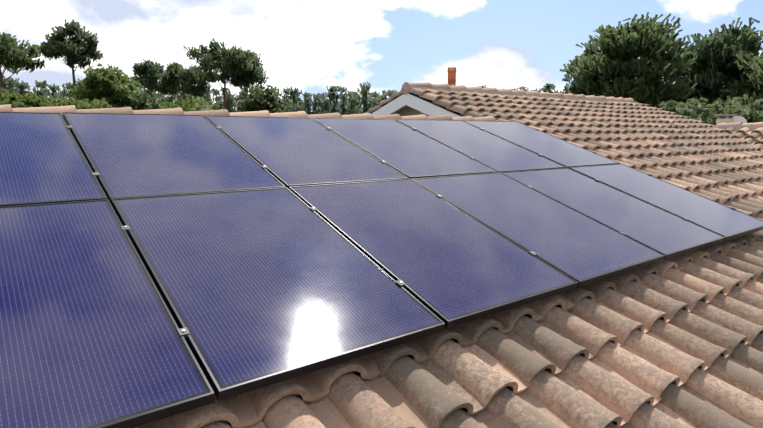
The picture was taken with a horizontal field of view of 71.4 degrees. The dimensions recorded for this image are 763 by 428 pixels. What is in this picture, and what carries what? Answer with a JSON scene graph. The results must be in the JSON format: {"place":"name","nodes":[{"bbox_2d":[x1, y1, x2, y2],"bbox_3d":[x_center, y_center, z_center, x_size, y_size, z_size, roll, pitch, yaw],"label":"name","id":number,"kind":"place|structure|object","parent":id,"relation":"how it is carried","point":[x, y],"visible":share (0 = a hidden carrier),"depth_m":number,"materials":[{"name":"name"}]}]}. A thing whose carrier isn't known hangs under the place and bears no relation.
{"place":"outdoors","nodes":[
{"label":"outdoors","id":0,"kind":"place"},
{"bbox_2d":[0,0,762,111],"label":"sky","id":1,"kind":"structure","parent":0,"point":[309,46],"materials":[{"name":"white"}]},
{"bbox_2d":[66,126,735,341],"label":"solar panel clamps","id":2,"kind":"object","parent":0,"point":[184,332],"visible":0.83,"depth_m":3.08,"materials":[{"name":"silver metal"}]},
{"bbox_2d":[714,114,736,123],"bbox_3d":[13.989,-3.420,21.672,0.700,1.270,0.580,-7,11,-37],"label":"neighbour chimney","id":3,"kind":"object","parent":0,"point":[726,120],"visible":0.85,"depth_m":21.46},
{"bbox_2d":[733,116,746,122],"bbox_3d":[15.103,-3.806,22.554,0.541,0.718,0.542,-4,10,-25],"label":"satellite dish","id":4,"kind":"object","parent":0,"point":[739,119],"visible":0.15,"depth_m":22.55,"materials":[{"name":"white"}]},
{"label":"ground","id":5,"kind":"structure","parent":0,"visible":0},
{"bbox_2d":[3,76,17,93],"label":"tree","id":6,"kind":"object","parent":5,"relation":"on","point":[11,81],"visible":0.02,"depth_m":85.09,"materials":[{"name":"green plant"}]},
{"bbox_2d":[0,88,20,96],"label":"bush","id":7,"kind":"object","parent":5,"relation":"on","point":[5,90],"visible":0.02,"depth_m":37.51,"materials":[{"name":"green plant"}]},
{"bbox_2d":[9,77,19,91],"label":"young pine","id":8,"kind":"object","parent":5,"relation":"on","point":[16,80],"depth_m":89.45,"materials":[{"name":"green plant"}]},
{"bbox_2d":[0,32,44,87],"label":"tall pine","id":9,"kind":"object","parent":5,"relation":"on","point":[14,56],"visible":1,"depth_m":47.53,"materials":[{"name":"green plant"}]},
{"bbox_2d":[14,80,31,95],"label":"young pine","id":10,"kind":"object","parent":5,"relation":"on","point":[22,86],"visible":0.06,"depth_m":82.56,"materials":[{"name":"green plant"}]},
{"bbox_2d":[0,91,69,107],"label":"bush","id":11,"kind":"object","parent":5,"relation":"on","point":[21,101],"visible":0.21,"depth_m":36.76,"materials":[{"name":"green plant"}]},
{"bbox_2d":[32,86,47,97],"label":"young pine","id":12,"kind":"object","parent":5,"relation":"on","point":[40,92],"visible":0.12,"depth_m":77.46,"materials":[{"name":"green plant"}]},
{"bbox_2d":[35,80,49,97],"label":"tree","id":13,"kind":"object","parent":5,"relation":"on","point":[43,84],"visible":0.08,"depth_m":92.20,"materials":[{"name":"green plant"}]},
{"bbox_2d":[47,83,60,97],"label":"tree","id":14,"kind":"object","parent":5,"relation":"on","point":[53,88],"visible":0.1,"depth_m":102.97,"materials":[{"name":"green plant"}]},
{"bbox_2d":[52,93,65,99],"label":"young pine","id":15,"kind":"object","parent":5,"relation":"on","point":[55,96],"visible":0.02,"depth_m":79.50,"materials":[{"name":"green plant"}]},
{"bbox_2d":[58,89,69,100],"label":"young pine","id":16,"kind":"object","parent":5,"relation":"on","point":[64,92],"visible":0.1,"depth_m":86.15,"materials":[{"name":"green plant"}]},
{"bbox_2d":[62,82,70,99],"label":"young pine","id":17,"kind":"object","parent":5,"relation":"on","point":[66,87],"visible":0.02,"depth_m":102.72,"materials":[{"name":"green plant"}]},
{"bbox_2d":[40,19,103,100],"bbox_3d":[-30.701,-11.279,52.523,5.578,15.448,4.965,-1,9,-6],"label":"tall pine","id":18,"kind":"object","parent":5,"relation":"on","point":[74,48],"visible":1,"depth_m":51.62,"materials":[{"name":"green plant"}]},
{"bbox_2d":[67,83,79,96],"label":"young pine","id":19,"kind":"object","parent":5,"relation":"on","point":[70,86],"visible":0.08,"depth_m":85.95,"materials":[{"name":"green plant"}]},
{"bbox_2d":[39,97,114,109],"bbox_3d":[-22.306,-5.205,40.115,6.595,7.221,7.023,5,10,31],"label":"bush","id":20,"kind":"object","parent":5,"relation":"on","point":[86,104],"visible":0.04,"depth_m":38.28,"materials":[{"name":"green plant"}]},
{"bbox_2d":[75,79,86,91],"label":"young pine","id":21,"kind":"object","parent":5,"relation":"on","point":[80,83],"depth_m":82.59,"materials":[{"name":"green plant"}]},
{"bbox_2d":[69,63,149,109],"bbox_3d":[-22.353,-7.215,43.862,6.000,10.057,6.464,-6,11,-36],"label":"bush","id":22,"kind":"object","parent":5,"relation":"on","point":[114,87],"visible":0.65,"depth_m":42.26,"materials":[{"name":"green plant"}]},
{"bbox_2d":[129,92,167,109],"bbox_3d":[-20.134,-6.377,45.244,6.739,7.977,6.785,4,10,23],"label":"bush","id":23,"kind":"object","parent":5,"relation":"on","point":[158,104],"visible":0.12,"depth_m":43.60,"materials":[{"name":"green plant"}]},
{"bbox_2d":[130,59,169,98],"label":"pine","id":24,"kind":"object","parent":5,"relation":"on","point":[148,73],"visible":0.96,"depth_m":68.94,"materials":[{"name":"green plant"}]},
{"bbox_2d":[142,79,157,101],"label":"young pine","id":25,"kind":"object","parent":5,"relation":"on","point":[143,88],"visible":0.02,"depth_m":83.38,"materials":[{"name":"green plant"}]},
{"bbox_2d":[166,91,177,104],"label":"young pine","id":26,"kind":"object","parent":5,"relation":"on","point":[170,98],"visible":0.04,"depth_m":86.16,"materials":[{"name":"green plant"}]},
{"bbox_2d":[159,62,187,103],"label":"pine","id":27,"kind":"object","parent":5,"relation":"on","point":[172,81],"visible":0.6,"depth_m":71.85,"materials":[{"name":"green plant"}]},
{"bbox_2d":[162,91,219,111],"bbox_3d":[-15.865,-6.267,44.868,6.978,7.874,7.238,3,9,16],"label":"bush","id":28,"kind":"object","parent":5,"relation":"on","point":[192,105],"visible":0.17,"depth_m":43.14,"materials":[{"name":"green plant"}]},
{"bbox_2d":[175,64,215,101],"bbox_3d":[-21.026,-11.071,61.401,4.787,12.319,4.585,-4,10,-23],"label":"pine","id":29,"kind":"object","parent":5,"relation":"on","point":[192,77],"visible":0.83,"depth_m":59.66,"materials":[{"name":"green plant"}]},
{"bbox_2d":[203,89,211,104],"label":"young pine","id":30,"kind":"object","parent":5,"relation":"on","point":[207,97],"visible":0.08,"depth_m":95.05,"materials":[{"name":"green plant"}]},
{"bbox_2d":[209,88,222,109],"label":"young pine","id":31,"kind":"object","parent":5,"relation":"on","point":[217,98],"visible":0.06,"depth_m":94.46,"materials":[{"name":"green plant"}]},
{"bbox_2d":[183,38,252,108],"bbox_3d":[-15.693,-10.763,54.348,6.522,13.864,6.623,5,10,29],"label":"pine","id":32,"kind":"object","parent":5,"relation":"on","point":[238,60],"visible":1,"depth_m":52.60,"materials":[{"name":"green plant"}]},
{"bbox_2d":[217,99,226,109],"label":"young pine","id":33,"kind":"object","parent":5,"relation":"on","point":[221,103],"visible":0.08,"depth_m":91.05,"materials":[{"name":"green plant"}]},
{"bbox_2d":[221,87,230,100],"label":"young pine","id":34,"kind":"object","parent":5,"relation":"on","point":[227,89],"visible":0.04,"depth_m":116.03,"materials":[{"name":"green plant"}]},
{"bbox_2d":[223,92,236,112],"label":"young pine","id":35,"kind":"object","parent":5,"relation":"on","point":[228,103],"visible":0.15,"depth_m":90.73,"materials":[{"name":"green plant"}]},
{"bbox_2d":[233,94,240,108],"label":"young pine","id":36,"kind":"object","parent":5,"relation":"on","point":[236,98],"visible":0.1,"depth_m":105.95,"materials":[{"name":"green plant"}]},
{"bbox_2d":[236,84,250,109],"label":"young pine","id":37,"kind":"object","parent":5,"relation":"on","point":[243,94],"visible":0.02,"depth_m":95.70,"materials":[{"name":"green plant"}]},
{"bbox_2d":[228,50,269,95],"bbox_3d":[-14.256,-10.886,57.379,4.700,13.169,4.793,8,12,42],"label":"pine","id":38,"kind":"object","parent":5,"relation":"on","point":[253,76],"visible":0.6,"depth_m":55.76,"materials":[{"name":"green plant"}]},
{"bbox_2d":[236,85,292,112],"bbox_3d":[-11.478,-8.072,52.316,5.720,9.164,6.329,1,9,9],"label":"bush","id":39,"kind":"object","parent":5,"relation":"on","point":[267,99],"visible":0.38,"depth_m":50.70,"materials":[{"name":"green plant"}]},
{"bbox_2d":[281,88,289,103],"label":"young pine","id":40,"kind":"object","parent":5,"relation":"on","point":[285,92],"visible":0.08,"depth_m":108.91,"materials":[{"name":"green plant"}]},
{"bbox_2d":[285,86,303,111],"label":"young pine","id":41,"kind":"object","parent":5,"relation":"on","point":[292,96],"visible":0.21,"depth_m":93.88,"materials":[{"name":"green plant"}]},
{"bbox_2d":[292,90,301,111],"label":"tree","id":42,"kind":"object","parent":5,"relation":"on","point":[298,94],"visible":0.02,"depth_m":106.31,"materials":[{"name":"green plant"}]},
{"bbox_2d":[301,92,312,110],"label":"tree","id":43,"kind":"object","parent":5,"relation":"on","point":[305,94],"visible":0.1,"depth_m":106.68,"materials":[{"name":"green plant"}]},
{"bbox_2d":[302,96,313,114],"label":"tree","id":44,"kind":"object","parent":5,"relation":"on","point":[308,100],"visible":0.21,"depth_m":90.67,"materials":[{"name":"green plant"}]},
{"bbox_2d":[309,93,321,114],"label":"tree","id":45,"kind":"object","parent":5,"relation":"on","point":[315,110],"visible":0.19,"depth_m":92.05,"materials":[{"name":"green plant"}]},
{"bbox_2d":[313,94,326,113],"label":"tree","id":46,"kind":"object","parent":5,"relation":"on","point":[319,106],"visible":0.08,"depth_m":100.41,"materials":[{"name":"green plant"}]},
{"bbox_2d":[314,92,327,113],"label":"young pine","id":47,"kind":"object","parent":5,"relation":"on","point":[324,95],"visible":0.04,"depth_m":107.08,"materials":[{"name":"green plant"}]},
{"bbox_2d":[320,98,330,112],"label":"young pine","id":48,"kind":"object","parent":5,"relation":"on","point":[326,106],"visible":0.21,"depth_m":101.66,"materials":[{"name":"green plant"}]},
{"bbox_2d":[325,91,335,109],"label":"tree","id":49,"kind":"object","parent":5,"relation":"on","point":[330,100],"visible":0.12,"depth_m":107.38,"materials":[{"name":"green plant"}]},
{"bbox_2d":[324,86,342,113],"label":"young pine","id":50,"kind":"object","parent":5,"relation":"on","point":[332,93],"visible":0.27,"depth_m":93.59,"materials":[{"name":"green plant"}]},
{"bbox_2d":[336,86,349,114],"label":"young pine","id":51,"kind":"object","parent":5,"relation":"on","point":[343,89],"visible":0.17,"depth_m":110.03,"materials":[{"name":"green plant"}]},
{"bbox_2d":[338,92,349,114],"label":"tree","id":52,"kind":"object","parent":5,"relation":"on","point":[344,100],"visible":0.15,"depth_m":99.61,"materials":[{"name":"green plant"}]},
{"bbox_2d":[346,91,357,114],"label":"tree","id":53,"kind":"object","parent":5,"relation":"on","point":[350,94],"visible":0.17,"depth_m":103.49,"materials":[{"name":"green plant"}]},
{"bbox_2d":[347,96,358,113],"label":"tree","id":54,"kind":"object","parent":5,"relation":"on","point":[351,105],"visible":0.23,"depth_m":95.27,"materials":[{"name":"green plant"}]},
{"bbox_2d":[355,94,362,113],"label":"young pine","id":55,"kind":"object","parent":5,"relation":"on","point":[358,97],"visible":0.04,"depth_m":107.14,"materials":[{"name":"green plant"}]},
{"bbox_2d":[355,81,371,113],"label":"young pine","id":56,"kind":"object","parent":5,"relation":"on","point":[365,93],"visible":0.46,"depth_m":90.86,"materials":[{"name":"green plant"}]},
{"bbox_2d":[367,98,379,107],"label":"young pine","id":57,"kind":"object","parent":5,"relation":"on","point":[373,101],"visible":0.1,"depth_m":91.44,"materials":[{"name":"green plant"}]},
{"bbox_2d":[369,91,379,99],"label":"young pine","id":58,"kind":"object","parent":5,"relation":"on","point":[374,94],"visible":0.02,"depth_m":120.81,"materials":[{"name":"green plant"}]},
{"bbox_2d":[380,90,392,100],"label":"young pine","id":59,"kind":"object","parent":5,"relation":"on","point":[385,94],"visible":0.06,"depth_m":94.42,"materials":[{"name":"green plant"}]},
{"bbox_2d":[543,83,555,92],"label":"young pine","id":60,"kind":"object","parent":5,"relation":"on","point":[550,87],"visible":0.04,"depth_m":87.99,"materials":[{"name":"green plant"}]},
{"bbox_2d":[559,12,698,107],"bbox_3d":[14.574,-6.110,32.289,7.718,11.414,7.599,-2,9,-14],"label":"pine","id":61,"kind":"object","parent":5,"relation":"on","point":[609,63],"visible":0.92,"depth_m":29.97,"materials":[{"name":"green plant"}]},
{"bbox_2d":[650,97,762,124],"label":"dark bush","id":62,"kind":"object","parent":5,"relation":"on","point":[700,111],"visible":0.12,"depth_m":24.57,"materials":[{"name":"green plant"}]},
{"bbox_2d":[663,17,762,108],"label":"pine","id":63,"kind":"object","parent":5,"relation":"on","point":[714,66],"visible":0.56,"depth_m":30.10,"materials":[{"name":"green plant"}]},
{"bbox_2d":[712,97,762,122],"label":"dark bush","id":64,"kind":"object","parent":5,"relation":"on","point":[736,103],"visible":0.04,"depth_m":24.03,"materials":[{"name":"green plant"}]},
{"bbox_2d":[719,50,762,109],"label":"pine","id":65,"kind":"object","parent":5,"relation":"on","point":[748,88],"visible":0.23,"depth_m":27.86,"materials":[{"name":"green plant"}]},
{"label":"house walls","id":66,"kind":"object","parent":5,"relation":"on","visible":0},
{"bbox_2d":[372,93,461,116],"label":"gable wall","id":67,"kind":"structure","parent":66,"relation":"on","point":[416,105],"depth_m":8.73,"materials":[{"name":"white paint"}]},
{"bbox_2d":[227,93,761,421],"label":"roof deck","id":68,"kind":"structure","parent":66,"relation":"on","point":[459,114],"depth_m":8.04,"materials":[{"name":"grey"}]},
{"bbox_2d":[402,82,410,94],"bbox_3d":[0.413,-2.062,8.711,0.045,0.204,0.204,-7,11,-37],"label":"ridge end disc","id":69,"kind":"object","parent":68,"relation":"on","point":[406,88],"visible":0.92,"depth_m":8.69,"materials":[{"name":"ceramic"}]},
{"bbox_2d":[62,86,758,130],"bbox_3d":[5.221,-1.433,6.798,23.000,0.716,9.342,-7,11,-37],"label":"ridge mortar bed","id":70,"kind":"object","parent":68,"relation":"on","point":[751,128],"visible":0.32,"depth_m":10.57,"materials":[{"name":"grey concrete"}]},
{"bbox_2d":[0,83,762,127],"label":"ridge tiles","id":71,"kind":"object","parent":70,"relation":"on","point":[124,110],"visible":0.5,"depth_m":5.66,"materials":[{"name":"ceramic"}]},
{"bbox_2d":[447,67,455,85],"bbox_3d":[1.572,-3.026,11.874,0.250,0.480,0.250,-7,11,-37],"label":"chimney","id":72,"kind":"object","parent":71,"relation":"on","point":[451,71],"visible":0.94,"depth_m":11.79,"materials":[{"name":"brown brick"}]},
{"bbox_2d":[135,88,762,427],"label":"roof tiles","id":73,"kind":"object","parent":68,"relation":"on","point":[675,342],"visible":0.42,"depth_m":2.68,"materials":[{"name":"ceramic"}]},
{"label":"panel","id":74,"kind":"object","parent":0,"visible":0},
{"bbox_2d":[0,112,107,206],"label":"solar panel","id":75,"kind":"object","parent":74,"relation":"attached to","point":[43,160],"visible":0.86,"depth_m":3.08,"materials":[{"name":"blue"}]},
{"bbox_2d":[0,199,214,427],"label":"solar panel","id":76,"kind":"object","parent":74,"relation":"attached to","point":[90,337],"visible":0.97,"depth_m":1.90,"materials":[{"name":"blue"}]},
{"bbox_2d":[63,112,285,202],"bbox_3d":[-1.499,-0.442,3.716,1.046,0.056,1.562,-7,30,-37],"label":"solar panel","id":77,"kind":"object","parent":74,"relation":"attached to","point":[135,155],"visible":0.81,"depth_m":3.57,"materials":[{"name":"blue"}]},
{"bbox_2d":[111,187,444,400],"bbox_3d":[-0.583,0.232,2.624,1.046,0.057,1.562,-7,29,-37],"label":"solar panel","id":78,"kind":"object","parent":74,"relation":"attached to","point":[258,288],"visible":1,"depth_m":2.40,"materials":[{"name":"blue"}]},
{"bbox_2d":[205,115,408,188],"bbox_3d":[-0.661,-0.540,4.358,1.046,0.056,1.562,-7,29,-37],"label":"solar panel","id":79,"kind":"object","parent":74,"relation":"attached to","point":[288,152],"visible":0.79,"depth_m":4.23,"materials":[{"name":"blue"}]},
{"bbox_2d":[312,118,497,178],"bbox_3d":[0.176,-0.639,5.000,1.046,0.057,1.562,-7,29,-37],"label":"solar panel","id":80,"kind":"object","parent":74,"relation":"attached to","point":[408,152],"visible":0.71,"depth_m":4.88,"materials":[{"name":"blue"}]},
{"bbox_2d":[289,179,578,328],"bbox_3d":[0.255,0.131,3.265,1.046,0.056,1.562,-7,29,-37],"label":"solar panel","id":81,"kind":"object","parent":74,"relation":"attached to","point":[448,264],"visible":0.92,"depth_m":3.08,"materials":[{"name":"blue"}]},
{"bbox_2d":[395,119,566,171],"bbox_3d":[1.014,-0.738,5.642,1.046,0.056,1.562,-7,29,-37],"label":"solar panel","id":82,"kind":"object","parent":74,"relation":"attached to","point":[494,152],"visible":0.79,"depth_m":5.54,"materials":[{"name":"blue"}]},
{"bbox_2d":[411,172,665,287],"bbox_3d":[1.093,0.031,3.907,1.046,0.056,1.562,-7,30,-37],"label":"solar panel","id":83,"kind":"object","parent":74,"relation":"attached to","point":[582,249],"visible":0.9,"depth_m":3.75,"materials":[{"name":"blue"}]},
{"bbox_2d":[462,120,619,167],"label":"solar panel","id":84,"kind":"object","parent":74,"relation":"attached to","point":[558,150],"visible":0.77,"depth_m":6.19,"materials":[{"name":"blue"}]},
{"bbox_2d":[501,168,725,259],"bbox_3d":[1.931,-0.067,4.549,1.046,0.056,1.562,-7,29,-37],"label":"solar panel","id":85,"kind":"object","parent":74,"relation":"attached to","point":[669,235],"visible":0.9,"depth_m":4.42,"materials":[{"name":"blue"}]},
{"bbox_2d":[569,164,762,240],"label":"solar panel","id":86,"kind":"object","parent":74,"relation":"attached to","point":[728,223],"visible":0.83,"depth_m":5.08,"materials":[{"name":"blue"}]}
]}

